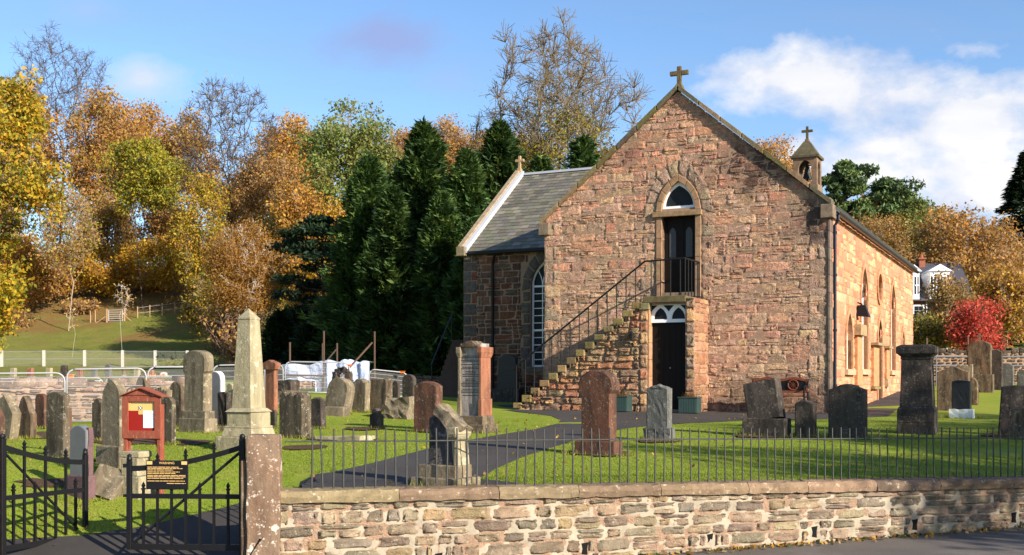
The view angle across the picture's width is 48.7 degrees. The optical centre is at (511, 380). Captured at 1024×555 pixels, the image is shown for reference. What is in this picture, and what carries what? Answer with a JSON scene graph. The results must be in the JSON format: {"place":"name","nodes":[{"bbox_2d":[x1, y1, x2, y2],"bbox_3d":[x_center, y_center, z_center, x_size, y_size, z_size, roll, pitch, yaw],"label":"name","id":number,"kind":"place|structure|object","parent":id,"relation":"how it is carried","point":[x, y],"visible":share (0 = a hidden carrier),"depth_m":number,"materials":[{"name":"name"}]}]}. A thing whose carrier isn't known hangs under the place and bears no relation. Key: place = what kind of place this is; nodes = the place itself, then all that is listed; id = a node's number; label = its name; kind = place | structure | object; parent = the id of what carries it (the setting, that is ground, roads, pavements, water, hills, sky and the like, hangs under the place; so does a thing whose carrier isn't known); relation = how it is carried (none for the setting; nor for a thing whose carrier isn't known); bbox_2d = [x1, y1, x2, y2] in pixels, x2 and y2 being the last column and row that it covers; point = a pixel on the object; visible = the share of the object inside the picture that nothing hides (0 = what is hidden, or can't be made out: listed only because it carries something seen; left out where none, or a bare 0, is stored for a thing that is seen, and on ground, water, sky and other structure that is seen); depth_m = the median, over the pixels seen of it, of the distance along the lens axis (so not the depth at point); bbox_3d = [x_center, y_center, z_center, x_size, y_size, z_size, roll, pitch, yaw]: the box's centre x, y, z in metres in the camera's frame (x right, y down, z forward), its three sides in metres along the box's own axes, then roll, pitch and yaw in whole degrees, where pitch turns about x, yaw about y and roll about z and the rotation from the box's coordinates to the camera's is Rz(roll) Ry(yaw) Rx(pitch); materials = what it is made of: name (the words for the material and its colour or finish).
{"place":"outdoors","nodes":[
{"label":"outdoors","id":0,"kind":"place"},
{"bbox_2d":[7,477,318,554],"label":"path","id":1,"kind":"structure","parent":0,"point":[100,543],"depth_m":11.09,"materials":[{"name":"grey asphalt"}]},
{"bbox_2d":[0,252,1023,381],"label":"hillside","id":2,"kind":"structure","parent":0,"point":[144,336],"depth_m":78.07,"materials":[{"name":"green plant"}]},
{"bbox_2d":[0,230,54,310],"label":"autumn tree","id":3,"kind":"object","parent":2,"relation":"on","point":[26,244],"visible":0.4,"depth_m":87.19,"materials":[{"name":"yellow plant"}]},
{"bbox_2d":[0,73,64,196],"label":"autumn tree","id":4,"kind":"object","parent":2,"relation":"on","point":[45,147],"visible":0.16,"depth_m":98.12,"materials":[{"name":"yellow plant"}]},
{"bbox_2d":[26,246,84,306],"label":"autumn tree","id":5,"kind":"object","parent":2,"relation":"on","point":[64,287],"visible":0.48,"depth_m":88.82,"materials":[{"name":"orange plant"}]},
{"bbox_2d":[5,18,110,255],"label":"bare tree","id":6,"kind":"object","parent":2,"relation":"on","point":[68,92],"visible":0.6,"depth_m":105.48,"materials":[{"name":"brown plant"}]},
{"bbox_2d":[28,181,106,330],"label":"autumn tree","id":7,"kind":"object","parent":2,"relation":"on","point":[55,231],"visible":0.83,"depth_m":81.56,"materials":[{"name":"orange plant"}]},
{"bbox_2d":[45,79,144,210],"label":"autumn tree","id":8,"kind":"object","parent":2,"relation":"on","point":[83,163],"visible":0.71,"depth_m":97.31,"materials":[{"name":"orange plant"}]},
{"bbox_2d":[40,237,159,298],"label":"autumn tree","id":9,"kind":"object","parent":2,"relation":"on","point":[90,268],"visible":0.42,"depth_m":91.37,"materials":[{"name":"yellow plant"}]},
{"bbox_2d":[72,188,146,263],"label":"autumn tree","id":10,"kind":"object","parent":2,"relation":"on","point":[122,227],"visible":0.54,"depth_m":95.15,"materials":[{"name":"orange plant"}]},
{"bbox_2d":[78,262,175,293],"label":"autumn tree","id":11,"kind":"object","parent":2,"relation":"on","point":[130,281],"visible":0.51,"depth_m":91.94,"materials":[{"name":"orange plant"}]},
{"bbox_2d":[97,98,184,241],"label":"autumn tree","id":12,"kind":"object","parent":2,"relation":"on","point":[148,125],"visible":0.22,"depth_m":104.62,"materials":[{"name":"orange plant"}]},
{"bbox_2d":[94,133,195,310],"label":"autumn tree","id":13,"kind":"object","parent":2,"relation":"on","point":[150,164],"visible":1,"depth_m":86.04,"materials":[{"name":"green plant"}]},
{"bbox_2d":[106,235,209,297],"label":"autumn tree","id":14,"kind":"object","parent":2,"relation":"on","point":[146,251],"visible":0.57,"depth_m":89.56,"materials":[{"name":"yellow plant"}]},
{"bbox_2d":[136,189,204,273],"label":"autumn tree","id":15,"kind":"object","parent":2,"relation":"on","point":[154,224],"visible":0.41,"depth_m":95.65,"materials":[{"name":"orange plant"}]},
{"bbox_2d":[149,101,225,211],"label":"autumn tree","id":16,"kind":"object","parent":2,"relation":"on","point":[166,140],"visible":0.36,"depth_m":99.74,"materials":[{"name":"orange plant"}]},
{"bbox_2d":[163,167,236,292],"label":"autumn tree","id":17,"kind":"object","parent":2,"relation":"on","point":[191,234],"visible":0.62,"depth_m":83.24,"materials":[{"name":"yellow plant"}]},
{"bbox_2d":[175,268,241,338],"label":"autumn tree","id":18,"kind":"object","parent":2,"relation":"on","point":[198,281],"visible":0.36,"depth_m":75.06,"materials":[{"name":"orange plant"}]},
{"bbox_2d":[179,295,262,354],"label":"shrub","id":19,"kind":"object","parent":2,"relation":"on","point":[215,333],"visible":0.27,"depth_m":71.30,"materials":[{"name":"brown plant"}]},
{"bbox_2d":[171,70,291,232],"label":"bare tree","id":20,"kind":"object","parent":2,"relation":"on","point":[222,136],"visible":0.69,"depth_m":89.44,"materials":[{"name":"brown plant"}]},
{"bbox_2d":[194,307,274,369],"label":"shrub","id":21,"kind":"object","parent":2,"relation":"on","point":[230,340],"visible":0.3,"depth_m":62.39,"materials":[{"name":"brown plant"}]},
{"bbox_2d":[198,214,286,316],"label":"birch tree","id":22,"kind":"object","parent":2,"relation":"on","point":[235,259],"visible":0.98,"depth_m":65.05,"materials":[{"name":"orange plant"}]},
{"bbox_2d":[221,143,312,235],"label":"autumn tree","id":23,"kind":"object","parent":2,"relation":"on","point":[257,182],"visible":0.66,"depth_m":88.89,"materials":[{"name":"orange plant"}]},
{"bbox_2d":[261,306,296,379],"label":"yew tree","id":24,"kind":"object","parent":2,"relation":"on","point":[279,327],"visible":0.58,"depth_m":49.52,"materials":[{"name":"green plant"}]},
{"bbox_2d":[244,107,313,181],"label":"autumn tree","id":25,"kind":"object","parent":2,"relation":"on","point":[288,126],"visible":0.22,"depth_m":97.67,"materials":[{"name":"orange plant"}]},
{"bbox_2d":[264,172,329,280],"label":"autumn tree","id":26,"kind":"object","parent":2,"relation":"on","point":[297,203],"visible":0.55,"depth_m":73.07,"materials":[{"name":"orange plant"}]},
{"bbox_2d":[276,313,330,372],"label":"yew tree","id":27,"kind":"object","parent":2,"relation":"on","point":[304,332],"visible":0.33,"depth_m":47.17,"materials":[{"name":"green plant"}]},
{"bbox_2d":[264,213,343,327],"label":"pine tree","id":28,"kind":"object","parent":2,"relation":"on","point":[295,242],"visible":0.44,"depth_m":52.72,"materials":[{"name":"green plant"}]},
{"bbox_2d":[280,95,404,214],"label":"sycamore tree","id":29,"kind":"object","parent":2,"relation":"on","point":[326,159],"visible":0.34,"depth_m":77.48,"materials":[{"name":"green plant"}]},
{"bbox_2d":[428,113,472,174],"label":"autumn tree","id":30,"kind":"object","parent":2,"relation":"on","point":[442,128],"visible":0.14,"depth_m":113.52,"materials":[{"name":"orange plant"}]},
{"bbox_2d":[475,117,530,207],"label":"conifer tree","id":31,"kind":"object","parent":2,"relation":"on","point":[499,152],"visible":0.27,"depth_m":49.31,"materials":[{"name":"green plant"}]},
{"bbox_2d":[455,6,654,169],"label":"bare tree","id":32,"kind":"object","parent":2,"relation":"on","point":[557,94],"visible":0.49,"depth_m":70.35,"materials":[{"name":"brown plant"}]},
{"bbox_2d":[513,101,616,172],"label":"autumn tree","id":33,"kind":"object","parent":2,"relation":"on","point":[545,148],"visible":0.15,"depth_m":68.49,"materials":[{"name":"orange plant"}]},
{"bbox_2d":[560,131,600,169],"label":"conifer tree","id":34,"kind":"object","parent":2,"relation":"on","point":[582,148],"visible":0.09,"depth_m":57.63,"materials":[{"name":"green plant"}]},
{"bbox_2d":[821,159,879,225],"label":"pine tree","id":35,"kind":"object","parent":2,"relation":"on","point":[845,178],"visible":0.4,"depth_m":82.88,"materials":[{"name":"green plant"}]},
{"bbox_2d":[852,209,920,256],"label":"autumn tree","id":36,"kind":"object","parent":2,"relation":"on","point":[888,232],"visible":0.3,"depth_m":76.89,"materials":[{"name":"orange plant"}]},
{"bbox_2d":[850,175,935,247],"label":"pine tree","id":37,"kind":"object","parent":2,"relation":"on","point":[888,192],"visible":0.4,"depth_m":88.80,"materials":[{"name":"green plant"}]},
{"bbox_2d":[884,191,948,261],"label":"autumn tree","id":38,"kind":"object","parent":2,"relation":"on","point":[914,212],"visible":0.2,"depth_m":87.13,"materials":[{"name":"orange plant"}]},
{"bbox_2d":[913,254,970,348],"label":"stone house","id":39,"kind":"structure","parent":2,"relation":"on","point":[926,270],"depth_m":60.27,"materials":[{"name":"paint"}]},
{"bbox_2d":[915,268,984,350],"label":"autumn tree","id":40,"kind":"object","parent":2,"relation":"on","point":[951,296],"visible":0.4,"depth_m":55.55,"materials":[{"name":"orange plant"}]},
{"bbox_2d":[899,200,1023,296],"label":"autumn tree","id":41,"kind":"object","parent":2,"relation":"on","point":[979,242],"visible":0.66,"depth_m":64.49,"materials":[{"name":"orange plant"}]},
{"bbox_2d":[968,150,1023,346],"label":"fir tree","id":42,"kind":"object","parent":2,"relation":"on","point":[1013,194],"visible":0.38,"depth_m":73.63,"materials":[{"name":"green plant"}]},
{"bbox_2d":[0,0,1023,266],"label":"sky","id":43,"kind":"structure","parent":0,"point":[932,91],"materials":[{"name":"blue"}]},
{"bbox_2d":[6,382,1023,538],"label":"lawn","id":44,"kind":"structure","parent":0,"point":[988,406],"depth_m":14.96,"materials":[{"name":"green plant"}]},
{"bbox_2d":[0,394,21,440],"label":"gravestone","id":45,"kind":"object","parent":44,"relation":"on","point":[10,409],"visible":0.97,"depth_m":17.21,"materials":[{"name":"stone"}]},
{"bbox_2d":[18,396,36,437],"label":"gravestone","id":46,"kind":"object","parent":44,"relation":"on","point":[28,424],"visible":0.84,"depth_m":17.61,"materials":[{"name":"brown stone"}]},
{"bbox_2d":[0,64,77,353],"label":"oak tree","id":47,"kind":"object","parent":44,"relation":"on","point":[19,127],"visible":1,"depth_m":31.49,"materials":[{"name":"yellow plant"}]},
{"bbox_2d":[46,391,69,458],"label":"gravestone","id":48,"kind":"object","parent":44,"relation":"on","point":[57,423],"visible":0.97,"depth_m":13.79,"materials":[{"name":"stone"}]},
{"bbox_2d":[67,425,95,499],"bbox_3d":[-4.698,0.943,12.340,0.371,0.919,0.135,0,0,36],"label":"gravestone","id":49,"kind":"object","parent":44,"relation":"on","point":[81,437],"visible":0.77,"depth_m":12.27,"materials":[{"name":"grey stone"}]},
{"bbox_2d":[0,376,184,420],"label":"rubble wall","id":50,"kind":"structure","parent":44,"relation":"on","point":[88,392],"depth_m":22.48,"materials":[{"name":"beige stone"}]},
{"bbox_2d":[94,464,125,499],"bbox_3d":[-4.426,1.124,12.385,0.441,0.368,0.117,11,-33,26],"label":"fallen slab","id":51,"kind":"object","parent":44,"relation":"on","point":[110,481],"depth_m":12.31,"materials":[{"name":"stone"}]},
{"bbox_2d":[96,379,132,468],"bbox_3d":[-4.713,0.553,13.420,0.466,1.158,0.194,0,0,36],"label":"gravestone","id":52,"kind":"object","parent":44,"relation":"on","point":[109,449],"visible":0.82,"depth_m":13.36,"materials":[{"name":"stone"}]},
{"bbox_2d":[119,450,155,499],"bbox_3d":[-4.118,1.052,12.400,0.340,0.570,0.260,0,0,26],"label":"grave pedestal","id":53,"kind":"object","parent":44,"relation":"on","point":[140,457],"visible":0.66,"depth_m":12.30,"materials":[{"name":"stone"}]},
{"bbox_2d":[118,387,168,493],"bbox_3d":[-4.015,0.709,12.345,0.530,1.286,0.150,0,0,14],"label":"notice board","id":54,"kind":"object","parent":44,"relation":"on","point":[142,412],"visible":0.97,"depth_m":12.31,"materials":[{"name":"red wood"}]},
{"bbox_2d":[162,397,175,444],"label":"gravestone","id":55,"kind":"object","parent":44,"relation":"on","point":[169,403],"visible":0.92,"depth_m":16.37,"materials":[{"name":"stone"}]},
{"bbox_2d":[179,350,216,432],"bbox_3d":[-5.385,0.253,19.420,0.702,1.554,0.278,0,0,36],"label":"gravestone","id":56,"kind":"object","parent":44,"relation":"on","point":[197,413],"visible":0.89,"depth_m":19.29,"materials":[{"name":"stone"}]},
{"bbox_2d":[215,309,274,449],"bbox_3d":[-3.649,0.073,15.700,0.650,2.150,0.650,0,0,26],"label":"obelisk monument","id":57,"kind":"object","parent":44,"relation":"on","point":[248,412],"visible":0.84,"depth_m":15.57,"materials":[{"name":"stone"}]},
{"bbox_2d":[241,434,282,554],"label":"gate pillar","id":58,"kind":"structure","parent":44,"relation":"on","point":[261,475],"depth_m":10.29,"materials":[{"name":"brown stone"}]},
{"bbox_2d":[123,434,245,554],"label":"iron gate","id":59,"kind":"structure","parent":58,"relation":"attached to","point":[171,475],"depth_m":10.52,"materials":[{"name":"metal"}]},
{"bbox_2d":[263,360,280,413],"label":"gravestone","id":60,"kind":"object","parent":44,"relation":"on","point":[271,368],"visible":0.89,"depth_m":24.38,"materials":[{"name":"red stone"}]},
{"bbox_2d":[279,391,310,438],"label":"gravestone","id":61,"kind":"object","parent":44,"relation":"on","point":[294,413],"visible":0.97,"depth_m":17.85,"materials":[{"name":"stone"}]},
{"bbox_2d":[282,331,375,391],"bbox_3d":[-5.274,-0.482,32.705,2.498,1.923,1.622,0,0,4],"label":"sheeted scaffold","id":62,"kind":"object","parent":44,"relation":"on","point":[319,374],"visible":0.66,"depth_m":32.23,"materials":[{"name":"plastic"}]},
{"bbox_2d":[325,377,354,413],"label":"gravestone","id":63,"kind":"object","parent":44,"relation":"on","point":[340,392],"visible":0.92,"depth_m":24.66,"materials":[{"name":"stone"}]},
{"bbox_2d":[297,149,392,364],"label":"conifer tree","id":64,"kind":"object","parent":44,"relation":"on","point":[366,184],"visible":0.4,"depth_m":45.31,"materials":[{"name":"green plant"}]},
{"bbox_2d":[351,379,370,412],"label":"gravestone","id":65,"kind":"object","parent":44,"relation":"on","point":[362,399],"visible":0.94,"depth_m":24.98,"materials":[{"name":"stone"}]},
{"bbox_2d":[371,379,391,413],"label":"gravestone","id":66,"kind":"object","parent":44,"relation":"on","point":[381,390],"visible":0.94,"depth_m":24.84,"materials":[{"name":"brown stone"}]},
{"bbox_2d":[338,183,425,373],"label":"conifer tree","id":67,"kind":"object","parent":44,"relation":"on","point":[383,262],"visible":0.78,"depth_m":43.09,"materials":[{"name":"green plant"}]},
{"bbox_2d":[385,395,413,419],"bbox_3d":[-2.352,0.628,23.757,0.634,0.648,0.390,0,0,26],"label":"rough boulder","id":68,"kind":"object","parent":44,"relation":"on","point":[399,407],"visible":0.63,"depth_m":23.62,"materials":[{"name":"stone"}]},
{"bbox_2d":[385,116,450,253],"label":"conifer tree","id":69,"kind":"object","parent":44,"relation":"on","point":[420,169],"visible":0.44,"depth_m":48.29,"materials":[{"name":"green plant"}]},
{"bbox_2d":[388,189,464,376],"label":"conifer tree","id":70,"kind":"object","parent":44,"relation":"on","point":[437,243],"visible":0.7,"depth_m":42.32,"materials":[{"name":"green plant"}]},
{"bbox_2d":[414,381,442,431],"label":"gravestone","id":71,"kind":"object","parent":44,"relation":"on","point":[428,396],"visible":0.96,"depth_m":19.36,"materials":[{"name":"red stone"}]},
{"bbox_2d":[410,404,480,485],"bbox_3d":[-0.668,0.720,11.400,0.575,0.969,0.430,0,0,31],"label":"gravestone","id":72,"kind":"object","parent":44,"relation":"on","point":[443,418],"visible":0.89,"depth_m":11.30,"materials":[{"name":"stone"}]},
{"bbox_2d":[430,311,463,397],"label":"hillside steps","id":73,"kind":"structure","parent":44,"relation":"on","point":[448,379],"depth_m":35.17,"materials":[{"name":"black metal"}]},
{"bbox_2d":[433,214,480,359],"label":"conifer tree","id":74,"kind":"object","parent":44,"relation":"on","point":[450,298],"visible":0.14,"depth_m":40.45,"materials":[{"name":"green plant"}]},
{"bbox_2d":[436,146,490,226],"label":"conifer tree","id":75,"kind":"object","parent":44,"relation":"on","point":[463,184],"visible":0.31,"depth_m":45.42,"materials":[{"name":"green plant"}]},
{"bbox_2d":[456,341,497,433],"bbox_3d":[-0.643,0.174,19.460,0.672,1.716,0.487,0,0,31],"label":"gravestone","id":76,"kind":"object","parent":44,"relation":"on","point":[474,406],"visible":0.95,"depth_m":19.34,"materials":[{"name":"brown stone"}]},
{"bbox_2d":[493,354,522,402],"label":"gravestone","id":77,"kind":"object","parent":44,"relation":"on","point":[505,391],"visible":0.84,"depth_m":32.28,"materials":[{"name":"stone"}]},
{"bbox_2d":[575,370,622,454],"bbox_3d":[1.157,0.495,15.120,0.594,1.278,0.270,0,0,31],"label":"gravestone","id":78,"kind":"object","parent":44,"relation":"on","point":[599,390],"visible":0.84,"depth_m":15.03,"materials":[{"name":"red stone"}]},
{"bbox_2d":[643,384,675,440],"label":"gravestone","id":79,"kind":"object","parent":44,"relation":"on","point":[659,409],"visible":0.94,"depth_m":17.51,"materials":[{"name":"grey stone"}]},
{"bbox_2d":[456,66,919,412],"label":"stone church","id":80,"kind":"structure","parent":44,"relation":"on","point":[676,240],"depth_m":27.94,"materials":[{"name":"brown stone"}]},
{"bbox_2d":[532,262,544,366],"bbox_3d":[1.047,-1.966,32.884,1.000,3.120,0.060,0,0,26],"label":"window","id":81,"kind":"structure","parent":80,"relation":"in","point":[538,300],"depth_m":33.02,"materials":[{"name":"white paint"}]},
{"bbox_2d":[651,322,684,408],"bbox_3d":[3.771,-0.271,27.082,0.930,2.230,0.094,0,0,26],"label":"lower door","id":82,"kind":"structure","parent":80,"relation":"in","point":[668,339],"depth_m":27.06,"materials":[{"name":"black wood"}]},
{"bbox_2d":[663,182,694,208],"bbox_3d":[4.137,-4.579,27.963,0.850,0.665,0.050,0,0,26],"label":"window","id":83,"kind":"structure","parent":80,"relation":"in","point":[679,196],"depth_m":27.97,"materials":[{"name":"white paint"}]},
{"bbox_2d":[665,217,694,292],"bbox_3d":[4.191,-3.099,28.063,0.840,1.885,0.053,0,0,26],"label":"upper door","id":84,"kind":"structure","parent":80,"relation":"in","point":[679,232],"depth_m":28.06,"materials":[{"name":"black wood"}]},
{"bbox_2d":[742,378,790,435],"bbox_3d":[4.176,0.503,18.659,0.756,1.108,0.396,0,0,31],"label":"gravestone","id":85,"kind":"object","parent":44,"relation":"on","point":[764,402],"visible":0.84,"depth_m":18.56,"materials":[{"name":"stone"}]},
{"bbox_2d":[795,400,816,437],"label":"gravestone","id":86,"kind":"object","parent":44,"relation":"on","point":[805,415],"visible":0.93,"depth_m":18.26,"materials":[{"name":"stone"}]},
{"bbox_2d":[828,384,867,439],"bbox_3d":[5.371,0.612,18.120,0.576,1.123,0.200,0,0,31],"label":"gravestone","id":87,"kind":"object","parent":44,"relation":"on","point":[847,406],"visible":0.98,"depth_m":18.03,"materials":[{"name":"stone"}]},
{"bbox_2d":[896,344,938,434],"bbox_3d":[6.903,0.190,19.280,0.630,1.603,0.600,0,0,26],"label":"pedestal monument","id":88,"kind":"object","parent":44,"relation":"on","point":[916,409],"visible":0.99,"depth_m":19.05,"materials":[{"name":"stone"}]},
{"bbox_2d":[913,311,955,348],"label":"bush","id":89,"kind":"object","parent":44,"relation":"on","point":[930,329],"visible":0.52,"depth_m":51.24,"materials":[{"name":"green plant"}]},
{"bbox_2d":[937,366,969,410],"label":"gravestone","id":90,"kind":"object","parent":44,"relation":"on","point":[946,377],"visible":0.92,"depth_m":27.84,"materials":[{"name":"brown stone"}]},
{"bbox_2d":[949,380,973,418],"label":"gravestone","id":91,"kind":"object","parent":44,"relation":"on","point":[961,398],"visible":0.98,"depth_m":24.22,"materials":[{"name":"black stone"}]},
{"bbox_2d":[940,293,1012,350],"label":"maple tree","id":92,"kind":"object","parent":44,"relation":"on","point":[966,316],"visible":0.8,"depth_m":49.63,"materials":[{"name":"red plant"}]},
{"bbox_2d":[933,348,1023,383],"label":"rubble wall","id":93,"kind":"structure","parent":44,"relation":"on","point":[963,361],"depth_m":45.99,"materials":[{"name":"beige stone"}]},
{"bbox_2d":[967,333,993,392],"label":"gravestone","id":94,"kind":"object","parent":44,"relation":"on","point":[979,355],"visible":0.81,"depth_m":37.15,"materials":[{"name":"brown stone"}]},
{"bbox_2d":[971,263,1023,349],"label":"autumn tree","id":95,"kind":"object","parent":44,"relation":"on","point":[1007,284],"visible":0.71,"depth_m":55.35,"materials":[{"name":"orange plant"}]},
{"bbox_2d":[998,385,1023,434],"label":"gravestone","id":96,"kind":"object","parent":44,"relation":"on","point":[1012,398],"visible":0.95,"depth_m":18.73,"materials":[{"name":"stone"}]},
{"bbox_2d":[300,391,899,487],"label":"path","id":97,"kind":"structure","parent":0,"point":[631,420],"depth_m":16.83,"materials":[{"name":"grey asphalt"}]},
{"bbox_2d":[752,377,808,399],"bbox_3d":[6.149,0.338,26.157,1.324,0.855,0.557,0,0,26],"label":"garden bench","id":98,"kind":"object","parent":97,"relation":"on","point":[794,385],"visible":0.58,"depth_m":26.17,"materials":[{"name":"brown wood"}]},
{"bbox_2d":[660,526,1023,554],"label":"pavement","id":99,"kind":"structure","parent":0,"point":[1001,542],"depth_m":11.71,"materials":[{"name":"grey asphalt"}]},
{"bbox_2d":[629,524,1022,554],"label":"fallen leaves","id":100,"kind":"object","parent":99,"relation":"on","point":[801,543],"visible":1,"depth_m":12.05,"materials":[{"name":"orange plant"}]},
{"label":"road","id":101,"kind":"structure","parent":0,"visible":0},
{"bbox_2d":[280,475,1023,554],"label":"roadside wall","id":102,"kind":"structure","parent":101,"relation":"on","point":[618,518],"depth_m":11.47,"materials":[{"name":"stone"}]},
{"bbox_2d":[284,427,1023,488],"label":"iron railing","id":103,"kind":"object","parent":102,"relation":"on","point":[655,439],"visible":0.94,"depth_m":11.70,"materials":[{"name":"black metal"}]},
{"bbox_3d":[-5.004,1.140,10.515,0.401,1.320,0.355,0,0,-8],"label":"gate pillar","id":104,"kind":"object","parent":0,"visible":0},
{"bbox_2d":[0,433,87,554],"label":"iron gate","id":105,"kind":"structure","parent":104,"relation":"attached to","point":[13,497],"depth_m":10.90,"materials":[{"name":"black metal"}]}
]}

